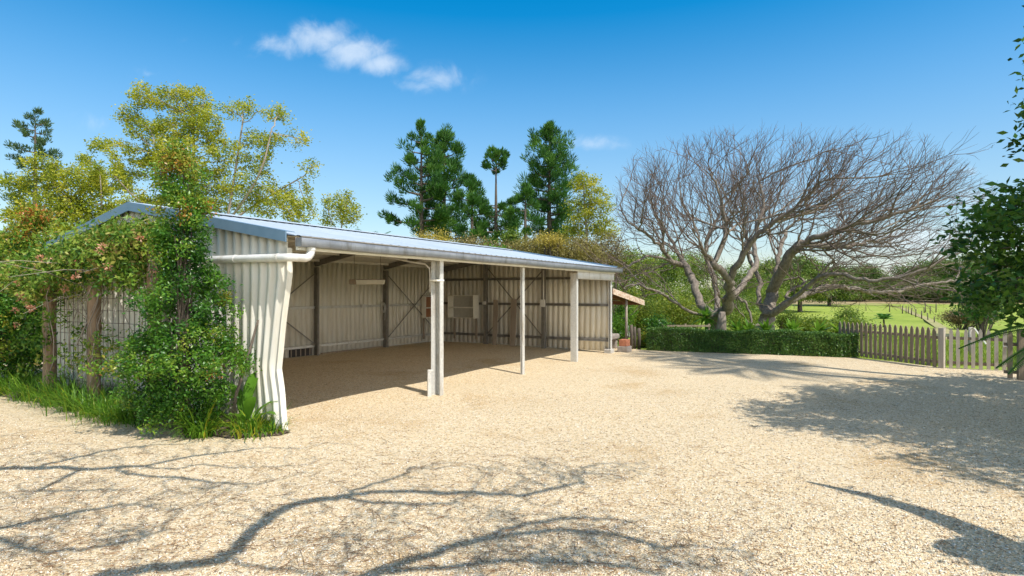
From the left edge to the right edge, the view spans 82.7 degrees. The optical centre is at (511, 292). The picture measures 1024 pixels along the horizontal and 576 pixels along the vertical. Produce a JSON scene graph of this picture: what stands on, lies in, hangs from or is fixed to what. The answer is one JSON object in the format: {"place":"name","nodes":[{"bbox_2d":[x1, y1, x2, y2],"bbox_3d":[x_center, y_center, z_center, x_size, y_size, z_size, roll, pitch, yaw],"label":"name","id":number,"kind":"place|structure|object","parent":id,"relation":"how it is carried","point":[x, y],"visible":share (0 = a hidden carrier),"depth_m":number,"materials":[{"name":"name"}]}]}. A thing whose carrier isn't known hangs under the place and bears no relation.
{"place":"outdoors","nodes":[
{"label":"outdoors","id":0,"kind":"place"},
{"bbox_2d":[0,0,1023,292],"label":"sky","id":1,"kind":"structure","parent":0,"point":[626,76],"materials":[{"name":"blue"}]},
{"bbox_2d":[15,293,1023,370],"bbox_3d":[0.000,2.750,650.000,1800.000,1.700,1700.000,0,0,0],"label":"ground","id":2,"kind":"structure","parent":0,"point":[904,319],"depth_m":89.61,"materials":[{"name":"green plant"}]},
{"bbox_2d":[0,221,48,354],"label":"bush","id":3,"kind":"object","parent":2,"relation":"on","point":[10,258],"visible":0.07,"depth_m":14.53,"materials":[{"name":"green plant"}]},
{"bbox_2d":[0,198,62,384],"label":"lilly pilly","id":4,"kind":"object","parent":2,"relation":"on","point":[15,236],"visible":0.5,"depth_m":11.40,"materials":[{"name":"green plant"}]},
{"bbox_2d":[0,107,76,333],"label":"conifer tree","id":5,"kind":"object","parent":2,"relation":"on","point":[39,142],"visible":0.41,"depth_m":33.67,"materials":[{"name":"green plant"}]},
{"bbox_2d":[0,149,137,237],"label":"yellow green tree","id":6,"kind":"object","parent":2,"relation":"on","point":[78,204],"visible":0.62,"depth_m":24.66,"materials":[{"name":"green plant"}]},
{"bbox_2d":[72,77,243,213],"bbox_3d":[-18.202,-4.287,29.952,9.242,13.845,4.804,0,0,0],"label":"yellow green tree","id":7,"kind":"object","parent":2,"relation":"on","point":[190,122],"visible":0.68,"depth_m":29.76,"materials":[{"name":"green plant"}]},
{"bbox_2d":[211,94,323,223],"bbox_3d":[-11.655,-3.485,27.968,5.310,11.999,2.825,0,0,0],"label":"yellow green tree","id":8,"kind":"object","parent":2,"relation":"on","point":[288,197],"visible":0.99,"depth_m":27.79,"materials":[{"name":"green plant"}]},
{"bbox_2d":[44,202,622,429],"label":"open front shed","id":9,"kind":"structure","parent":2,"relation":"on","point":[298,293],"depth_m":16.06,"materials":[{"name":"metal"}]},
{"bbox_2d":[349,256,384,283],"bbox_3d":[-3.885,-0.701,15.600,0.928,0.982,0.210,0,0,-3],"label":"hanging light","id":10,"kind":"object","parent":9,"relation":"hanging from","point":[367,281],"visible":0.94,"depth_m":15.52,"materials":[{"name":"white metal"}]},
{"bbox_2d":[381,301,385,312],"bbox_3d":[-4.212,0.600,18.925,0.109,0.600,0.214,0,0,31],"label":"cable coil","id":11,"kind":"object","parent":9,"relation":"attached to","point":[382,303],"visible":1,"depth_m":18.93,"materials":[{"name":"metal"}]},
{"bbox_2d":[421,296,430,338],"bbox_3d":[-2.907,0.905,21.109,0.190,1.530,0.950,0,0,31],"label":"wall cabinet","id":12,"kind":"object","parent":9,"relation":"attached to","point":[426,306],"depth_m":20.77,"materials":[{"name":"brown wood"}]},
{"bbox_2d":[448,295,478,339],"bbox_3d":[-1.739,0.885,20.697,1.120,1.570,0.330,0,0,31],"label":"wall cabinet","id":13,"kind":"object","parent":9,"relation":"attached to","point":[463,306],"depth_m":20.83,"materials":[{"name":"brown wood"}]},
{"bbox_2d":[315,188,366,227],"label":"yellow green tree","id":14,"kind":"object","parent":2,"relation":"on","point":[340,208],"visible":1,"depth_m":29.90,"materials":[{"name":"green plant"}]},
{"bbox_2d":[377,118,457,238],"bbox_3d":[-5.857,-3.965,36.183,5.178,13.872,5.039,0,0,0],"label":"conifer tree","id":15,"kind":"object","parent":2,"relation":"on","point":[410,159],"visible":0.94,"depth_m":35.54,"materials":[{"name":"green plant"}]},
{"bbox_2d":[427,369,432,396],"bbox_3d":[-1.483,1.665,10.516,0.095,0.530,0.068,0,0,-17],"label":"short post","id":16,"kind":"object","parent":2,"relation":"on","point":[429,371],"visible":0.75,"depth_m":10.49,"materials":[{"name":"metal"}]},
{"bbox_2d":[410,227,460,242],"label":"bush","id":17,"kind":"object","parent":2,"relation":"on","point":[426,235],"visible":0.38,"depth_m":28.75,"materials":[{"name":"yellow plant"}]},
{"bbox_2d":[409,122,475,242],"bbox_3d":[-4.739,-3.921,37.777,4.285,14.013,4.668,0,0,34],"label":"conifer tree","id":18,"kind":"object","parent":2,"relation":"on","point":[453,165],"visible":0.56,"depth_m":37.41,"materials":[{"name":"green plant"}]},
{"bbox_2d":[449,173,497,245],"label":"conifer tree","id":19,"kind":"object","parent":2,"relation":"on","point":[472,184],"visible":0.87,"depth_m":33.76,"materials":[{"name":"green plant"}]},
{"bbox_2d":[452,230,526,250],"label":"bush","id":20,"kind":"object","parent":2,"relation":"on","point":[478,242],"visible":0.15,"depth_m":29.45,"materials":[{"name":"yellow plant"}]},
{"bbox_2d":[469,145,522,244],"bbox_3d":[-0.680,-3.004,34.944,3.300,11.836,3.192,0,0,23],"label":"conifer tree","id":21,"kind":"object","parent":2,"relation":"on","point":[496,153],"visible":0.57,"depth_m":34.73,"materials":[{"name":"green plant"}]},
{"bbox_2d":[484,239,514,249],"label":"bush","id":22,"kind":"object","parent":2,"relation":"on","point":[503,245],"visible":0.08,"depth_m":26.93,"materials":[{"name":"green plant"}]},
{"bbox_2d":[0,341,1023,575],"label":"gravel yard","id":23,"kind":"structure","parent":2,"relation":"on","point":[557,373],"depth_m":6.25,"materials":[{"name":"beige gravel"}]},
{"bbox_2d":[1,361,42,379],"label":"grass clump","id":24,"kind":"object","parent":23,"relation":"on","point":[20,374],"visible":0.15,"depth_m":11.76,"materials":[{"name":"green plant"}]},
{"bbox_2d":[0,380,289,436],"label":"garden bed soil","id":25,"kind":"structure","parent":23,"relation":"on","point":[228,432],"depth_m":7.98,"materials":[{"name":"brown soil"}]},
{"bbox_2d":[0,364,57,396],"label":"grass clump","id":26,"kind":"object","parent":25,"relation":"on","point":[2,390],"visible":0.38,"depth_m":10.56,"materials":[{"name":"green plant"}]},
{"bbox_2d":[0,372,67,402],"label":"grass clump","id":27,"kind":"object","parent":25,"relation":"on","point":[19,393],"visible":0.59,"depth_m":10.05,"materials":[{"name":"green plant"}]},
{"bbox_2d":[42,287,56,394],"bbox_3d":[-8.228,0.726,10.344,0.210,2.560,0.218,0,0,0],"label":"trellis post","id":28,"kind":"object","parent":25,"relation":"on","point":[47,365],"visible":0.37,"depth_m":10.27,"materials":[{"name":"brown wood"}]},
{"bbox_2d":[23,368,80,387],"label":"grass clump","id":29,"kind":"object","parent":25,"relation":"on","point":[61,379],"visible":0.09,"depth_m":10.77,"materials":[{"name":"green plant"}]},
{"bbox_2d":[9,368,101,408],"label":"grass clump","id":30,"kind":"object","parent":25,"relation":"on","point":[47,392],"visible":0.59,"depth_m":9.61,"materials":[{"name":"green plant"}]},
{"bbox_2d":[10,373,113,415],"bbox_3d":[-6.939,1.599,9.321,1.577,0.661,1.573,0,0,-37],"label":"grass clump","id":31,"kind":"object","parent":25,"relation":"on","point":[66,395],"visible":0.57,"depth_m":9.15,"materials":[{"name":"green plant"}]},
{"bbox_2d":[42,378,117,426],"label":"grass clump","id":32,"kind":"object","parent":25,"relation":"on","point":[82,402],"visible":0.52,"depth_m":8.69,"materials":[{"name":"green plant"}]},
{"bbox_2d":[52,377,121,399],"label":"grass clump","id":33,"kind":"object","parent":25,"relation":"on","point":[110,389],"visible":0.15,"depth_m":9.94,"materials":[{"name":"green plant"}]},
{"bbox_2d":[0,204,176,388],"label":"flowering vine","id":34,"kind":"object","parent":25,"relation":"on","point":[100,253],"visible":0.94,"depth_m":9.10,"materials":[{"name":"green plant"}]},
{"bbox_2d":[86,276,101,401],"bbox_3d":[-6.850,0.752,9.530,0.218,2.507,0.209,0,0,0],"label":"trellis post","id":35,"kind":"object","parent":25,"relation":"on","point":[91,303],"visible":0.38,"depth_m":9.45,"materials":[{"name":"brown wood"}]},
{"bbox_2d":[54,281,86,392],"bbox_3d":[-7.524,0.750,9.958,1.380,2.100,0.021,0,0,31],"label":"wire trellis","id":36,"kind":"object","parent":35,"relation":"attached to","point":[64,332],"visible":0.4,"depth_m":10.02,"materials":[{"name":"grey metal"}]},
{"bbox_2d":[66,388,146,427],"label":"grass clump","id":37,"kind":"object","parent":25,"relation":"on","point":[103,416],"visible":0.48,"depth_m":8.30,"materials":[{"name":"green plant"}]},
{"bbox_2d":[67,390,150,428],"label":"grass clump","id":38,"kind":"object","parent":25,"relation":"on","point":[128,419],"visible":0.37,"depth_m":8.26,"materials":[{"name":"green plant"}]},
{"bbox_2d":[128,411,148,427],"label":"strap plant","id":39,"kind":"object","parent":25,"relation":"on","point":[136,425],"visible":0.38,"depth_m":8.09,"materials":[{"name":"green plant"}]},
{"bbox_2d":[146,251,161,412],"bbox_3d":[-5.294,0.701,8.612,0.210,2.605,0.213,0,0,0],"label":"trellis post","id":40,"kind":"object","parent":25,"relation":"on","point":[149,285],"visible":0.09,"depth_m":8.53,"materials":[{"name":"brown wood"}]},
{"bbox_2d":[99,272,146,398],"bbox_3d":[-6.057,0.750,9.089,1.590,2.100,0.021,0,0,31],"label":"wire trellis","id":41,"kind":"object","parent":40,"relation":"attached to","point":[118,323],"visible":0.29,"depth_m":9.10,"materials":[{"name":"grey metal"}]},
{"bbox_2d":[72,136,262,439],"bbox_3d":[-4.447,-0.086,7.712,2.208,4.078,1.559,0,0,0],"label":"lilly pilly","id":42,"kind":"object","parent":25,"relation":"on","point":[192,328],"visible":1,"depth_m":7.63,"materials":[{"name":"green plant"}]},
{"bbox_2d":[154,398,239,442],"bbox_3d":[-3.991,1.635,7.559,1.022,0.590,1.117,0,0,0],"label":"strap plant","id":43,"kind":"object","parent":25,"relation":"on","point":[201,427],"visible":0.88,"depth_m":7.49,"materials":[{"name":"green plant"}]},
{"bbox_2d":[211,373,275,423],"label":"broad leaf plant","id":44,"kind":"object","parent":25,"relation":"on","point":[246,401],"visible":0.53,"depth_m":7.96,"materials":[{"name":"green plant"}]},
{"bbox_2d":[208,402,302,441],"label":"strap plant","id":45,"kind":"object","parent":25,"relation":"on","point":[249,427],"visible":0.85,"depth_m":7.58,"materials":[{"name":"green plant"}]},
{"bbox_2d":[259,416,291,434],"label":"strap plant","id":46,"kind":"object","parent":25,"relation":"on","point":[272,428],"visible":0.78,"depth_m":7.70,"materials":[{"name":"green plant"}]},
{"bbox_2d":[232,320,258,422],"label":"leaning branch","id":47,"kind":"object","parent":23,"relation":"on","point":[240,381],"visible":0.73,"depth_m":7.85,"materials":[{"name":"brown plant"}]},
{"bbox_2d":[492,300,497,344],"bbox_3d":[-0.579,1.035,20.028,0.170,1.550,0.140,0,0,31],"label":"timber board","id":48,"kind":"object","parent":23,"relation":"on","point":[495,321],"visible":1,"depth_m":20.00,"materials":[{"name":"brown wood"}]},
{"bbox_2d":[509,299,516,345],"bbox_3d":[0.041,1.020,19.661,0.210,1.580,0.140,0,0,31],"label":"timber board","id":49,"kind":"object","parent":23,"relation":"on","point":[513,322],"visible":1,"depth_m":19.64,"materials":[{"name":"brown wood"}]},
{"bbox_2d":[617,339,631,352],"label":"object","id":50,"kind":"object","parent":23,"relation":"on","point":[624,345],"visible":1,"depth_m":18.38,"materials":[{"name":"ceramic"}]},
{"bbox_2d":[612,288,644,338],"bbox_3d":[2.613,0.885,20.483,3.230,2.030,3.206,0,0,31],"label":"lean to","id":51,"kind":"object","parent":23,"relation":"on","point":[622,298],"visible":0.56,"depth_m":19.73,"materials":[{"name":"paint"}]},
{"bbox_2d":[838,321,937,366],"bbox_3d":[10.235,1.360,16.009,0.072,1.002,3.252,0,0,-12],"label":"picket fence","id":52,"kind":"object","parent":23,"relation":"on","point":[911,335],"visible":0.95,"depth_m":15.56,"materials":[{"name":"grey wood"}]},
{"bbox_2d":[1004,329,1023,379],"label":"picket fence","id":53,"kind":"object","parent":23,"relation":"on","point":[1010,344],"visible":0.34,"depth_m":12.53,"materials":[{"name":"beige wood"}]},
{"bbox_2d":[495,223,530,250],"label":"bush","id":54,"kind":"object","parent":2,"relation":"on","point":[510,236],"visible":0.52,"depth_m":31.79,"materials":[{"name":"green plant"}]},
{"bbox_2d":[505,181,546,247],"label":"conifer tree","id":55,"kind":"object","parent":2,"relation":"on","point":[527,190],"visible":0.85,"depth_m":32.81,"materials":[{"name":"green plant"}]},
{"bbox_2d":[512,119,580,242],"bbox_3d":[2.600,-4.143,38.019,4.432,14.458,4.995,0,0,38],"label":"conifer tree","id":56,"kind":"object","parent":2,"relation":"on","point":[553,160],"visible":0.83,"depth_m":37.47,"materials":[{"name":"green plant"}]},
{"bbox_2d":[529,228,568,256],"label":"bush","id":57,"kind":"object","parent":2,"relation":"on","point":[556,242],"visible":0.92,"depth_m":27.39,"materials":[{"name":"yellow plant"}]},
{"bbox_2d":[508,226,617,264],"bbox_3d":[2.354,-0.373,28.573,5.829,5.824,3.481,0,0,24],"label":"bush","id":58,"kind":"object","parent":2,"relation":"on","point":[568,251],"visible":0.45,"depth_m":27.68,"materials":[{"name":"green plant"}]},
{"bbox_2d":[557,170,621,246],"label":"yellow green tree","id":59,"kind":"object","parent":2,"relation":"on","point":[585,212],"visible":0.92,"depth_m":31.82,"materials":[{"name":"green plant"}]},
{"bbox_2d":[591,227,632,332],"bbox_3d":[5.044,-0.456,30.938,2.950,6.199,3.084,0,0,0],"label":"bush","id":60,"kind":"object","parent":2,"relation":"on","point":[606,248],"visible":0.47,"depth_m":30.64,"materials":[{"name":"green plant"}]},
{"bbox_2d":[612,305,640,341],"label":"bush","id":61,"kind":"object","parent":2,"relation":"on","point":[618,323],"visible":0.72,"depth_m":25.42,"materials":[{"name":"green plant"}]},
{"bbox_2d":[630,325,632,348],"bbox_3d":[3.981,1.515,19.355,0.108,0.873,0.103,0,0,23],"label":"stump post","id":62,"kind":"object","parent":2,"relation":"on","point":[631,335],"visible":0.79,"depth_m":19.32,"materials":[{"name":"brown wood"}]},
{"bbox_2d":[633,327,635,348],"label":"stump post","id":63,"kind":"object","parent":2,"relation":"on","point":[634,339],"visible":0.79,"depth_m":19.50,"materials":[{"name":"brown wood"}]},
{"bbox_2d":[612,242,664,337],"bbox_3d":[7.799,-0.141,38.084,4.493,6.635,8.130,0,0,14],"label":"bush","id":64,"kind":"object","parent":2,"relation":"on","point":[634,292],"visible":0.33,"depth_m":39.03,"materials":[{"name":"green plant"}]},
{"bbox_2d":[637,328,640,348],"bbox_3d":[4.310,1.585,19.723,0.117,0.734,0.112,0,0,22],"label":"stump post","id":65,"kind":"object","parent":2,"relation":"on","point":[639,339],"visible":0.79,"depth_m":19.68,"materials":[{"name":"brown wood"}]},
{"bbox_2d":[633,328,647,347],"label":"bush","id":66,"kind":"object","parent":2,"relation":"on","point":[643,344],"visible":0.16,"depth_m":21.33,"materials":[{"name":"green plant"}]},
{"bbox_2d":[640,312,676,345],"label":"bush","id":67,"kind":"object","parent":2,"relation":"on","point":[659,322],"visible":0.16,"depth_m":20.46,"materials":[{"name":"green plant"}]},
{"bbox_2d":[615,288,709,336],"bbox_3d":[8.357,1.371,32.219,6.771,3.264,4.081,0,0,-39],"label":"bush","id":68,"kind":"object","parent":2,"relation":"on","point":[677,314],"visible":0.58,"depth_m":31.96,"materials":[{"name":"green plant"}]},
{"bbox_2d":[632,248,699,311],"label":"bush","id":69,"kind":"object","parent":2,"relation":"on","point":[669,280],"visible":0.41,"depth_m":42.80,"materials":[{"name":"green plant"}]},
{"bbox_2d":[662,324,710,329],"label":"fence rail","id":70,"kind":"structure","parent":2,"relation":"on","point":[708,325],"depth_m":20.25,"materials":[{"name":"grey wood"}]},
{"bbox_2d":[670,249,724,328],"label":"tree","id":71,"kind":"object","parent":2,"relation":"on","point":[707,295],"visible":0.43,"depth_m":50.64,"materials":[{"name":"green plant"}]},
{"bbox_2d":[691,304,717,329],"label":"fern clump","id":72,"kind":"object","parent":2,"relation":"on","point":[706,315],"visible":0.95,"depth_m":23.12,"materials":[{"name":"green plant"}]},
{"bbox_2d":[716,312,725,329],"bbox_3d":[8.128,1.476,22.600,0.537,1.460,0.537,0,0,0],"label":"tree stump","id":73,"kind":"object","parent":2,"relation":"on","point":[721,321],"visible":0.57,"depth_m":22.47,"materials":[{"name":"grey wood"}]},
{"bbox_2d":[730,318,746,331],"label":"leafy plant","id":74,"kind":"object","parent":2,"relation":"on","point":[738,328],"visible":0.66,"depth_m":20.44,"materials":[{"name":"green plant"}]},
{"bbox_2d":[710,262,768,322],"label":"bush","id":75,"kind":"object","parent":2,"relation":"on","point":[743,294],"visible":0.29,"depth_m":54.87,"materials":[{"name":"green plant"}]},
{"bbox_2d":[741,317,760,330],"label":"leafy plant","id":76,"kind":"object","parent":2,"relation":"on","point":[749,325],"visible":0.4,"depth_m":20.42,"materials":[{"name":"green plant"}]},
{"bbox_2d":[645,326,859,357],"bbox_3d":[7.293,1.527,18.114,6.117,0.856,0.761,0,0,21],"label":"clipped hedge","id":77,"kind":"object","parent":2,"relation":"on","point":[791,342],"visible":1,"depth_m":17.79,"materials":[{"name":"green plant"}]},
{"bbox_2d":[726,280,790,330],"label":"bush","id":78,"kind":"object","parent":2,"relation":"on","point":[736,317],"visible":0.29,"depth_m":39.79,"materials":[{"name":"green plant"}]},
{"bbox_2d":[757,318,775,329],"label":"leafy plant","id":79,"kind":"object","parent":2,"relation":"on","point":[765,325],"visible":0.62,"depth_m":20.38,"materials":[{"name":"green plant"}]},
{"bbox_2d":[568,122,991,329],"bbox_3d":[9.398,-2.295,23.768,14.520,9.186,13.832,0,0,32],"label":"bare tree","id":80,"kind":"object","parent":2,"relation":"on","point":[729,297],"visible":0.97,"depth_m":21.63,"materials":[{"name":"grey plant"}]},
{"bbox_2d":[743,257,817,302],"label":"tree","id":81,"kind":"object","parent":2,"relation":"on","point":[766,265],"visible":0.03,"depth_m":98.29,"materials":[{"name":"green plant"}]},
{"bbox_2d":[773,309,801,329],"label":"bush","id":82,"kind":"object","parent":2,"relation":"on","point":[781,320],"visible":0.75,"depth_m":29.87,"materials":[{"name":"green plant"}]},
{"bbox_2d":[784,318,802,329],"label":"leafy plant","id":83,"kind":"object","parent":2,"relation":"on","point":[792,324],"visible":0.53,"depth_m":20.40,"materials":[{"name":"green plant"}]},
{"bbox_2d":[762,253,838,311],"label":"tree","id":84,"kind":"object","parent":2,"relation":"on","point":[806,270],"visible":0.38,"depth_m":92.26,"materials":[{"name":"green plant"}]},
{"bbox_2d":[803,319,830,330],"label":"leafy plant","id":85,"kind":"object","parent":2,"relation":"on","point":[818,327],"visible":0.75,"depth_m":20.45,"materials":[{"name":"green plant"}]},
{"bbox_2d":[776,310,883,338],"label":"bush","id":86,"kind":"object","parent":2,"relation":"on","point":[807,322],"visible":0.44,"depth_m":31.94,"materials":[{"name":"green plant"}]},
{"bbox_2d":[649,127,1016,329],"bbox_3d":[15.546,-2.278,26.293,12.868,9.128,17.381,0,0,43],"label":"bare tree","id":87,"kind":"object","parent":2,"relation":"on","point":[769,309],"visible":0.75,"depth_m":23.28,"materials":[{"name":"grey plant"}]},
{"bbox_2d":[810,260,864,305],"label":"tree","id":88,"kind":"object","parent":2,"relation":"on","point":[840,295],"visible":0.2,"depth_m":114.75,"materials":[{"name":"green plant"}]},
{"bbox_2d":[829,317,850,332],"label":"leafy plant","id":89,"kind":"object","parent":2,"relation":"on","point":[837,328],"visible":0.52,"depth_m":20.47,"materials":[{"name":"green plant"}]},
{"bbox_2d":[831,303,864,320],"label":"bush","id":90,"kind":"object","parent":2,"relation":"on","point":[850,312],"visible":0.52,"depth_m":44.78,"materials":[{"name":"green plant"}]},
{"bbox_2d":[840,261,894,300],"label":"tree","id":91,"kind":"object","parent":2,"relation":"on","point":[876,275],"visible":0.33,"depth_m":145.96,"materials":[{"name":"green plant"}]},
{"bbox_2d":[872,313,893,326],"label":"young palm","id":92,"kind":"object","parent":2,"relation":"on","point":[883,316],"visible":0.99,"depth_m":56.50,"materials":[{"name":"green plant"}]},
{"bbox_2d":[882,259,922,300],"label":"tree","id":93,"kind":"object","parent":2,"relation":"on","point":[904,270],"visible":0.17,"depth_m":147.06,"materials":[{"name":"green plant"}]},
{"bbox_2d":[901,255,957,301],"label":"tree","id":94,"kind":"object","parent":2,"relation":"on","point":[925,296],"visible":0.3,"depth_m":140.50,"materials":[{"name":"green plant"}]},
{"bbox_2d":[938,328,945,367],"bbox_3d":[10.635,1.440,14.382,0.128,1.120,0.128,0,0,-34],"label":"gate post","id":95,"kind":"object","parent":2,"relation":"on","point":[941,347],"visible":0.82,"depth_m":14.34,"materials":[{"name":"grey wood"}]},
{"bbox_2d":[947,328,1006,370],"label":"picket gate","id":96,"kind":"structure","parent":95,"relation":"attached to","point":[966,363],"depth_m":14.00,"materials":[{"name":"beige wood"}]},
{"bbox_2d":[928,251,979,300],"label":"tree","id":97,"kind":"object","parent":2,"relation":"on","point":[949,285],"visible":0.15,"depth_m":136.87,"materials":[{"name":"green plant"}]},
{"bbox_2d":[933,307,1004,329],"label":"bush","id":98,"kind":"object","parent":2,"relation":"on","point":[954,319],"visible":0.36,"depth_m":51.69,"materials":[{"name":"green plant"}]},
{"bbox_2d":[926,5,1023,337],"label":"leafy tree","id":99,"kind":"object","parent":2,"relation":"on","point":[997,219],"visible":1,"depth_m":7.90,"materials":[{"name":"green plant"}]},
{"bbox_2d":[968,327,985,355],"bbox_3d":[13.987,1.525,17.500,0.506,0.953,0.140,0,0,0],"label":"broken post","id":100,"kind":"object","parent":2,"relation":"on","point":[969,341],"visible":0.47,"depth_m":17.46,"materials":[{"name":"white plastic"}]},
{"bbox_2d":[942,252,1019,337],"bbox_3d":[28.466,0.066,34.913,6.719,5.527,3.890,0,0,-42],"label":"bush","id":101,"kind":"object","parent":2,"relation":"on","point":[982,326],"visible":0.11,"depth_m":34.06,"materials":[{"name":"green plant"}]},
{"bbox_2d":[958,324,1023,374],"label":"feathery shrub","id":102,"kind":"object","parent":2,"relation":"on","point":[991,335],"visible":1,"depth_m":7.44,"materials":[{"name":"green plant"}]},
{"bbox_2d":[612,333,619,347],"bbox_3d":[3.243,1.650,19.416,0.400,0.500,1.000,0,0,31],"label":"stone bench","id":103,"kind":"object","parent":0,"point":[615,336],"visible":0.26,"depth_m":19.58,"materials":[{"name":"grey stone"}]},
{"bbox_2d":[780,332,1016,365],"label":"meadow grass","id":104,"kind":"structure","parent":0,"point":[1000,346],"depth_m":18.64,"materials":[{"name":"green plant"}]},
{"bbox_2d":[844,304,953,339],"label":"dirt track","id":105,"kind":"structure","parent":0,"point":[936,324],"depth_m":64.65,"materials":[{"name":"beige soil"}]}
]}

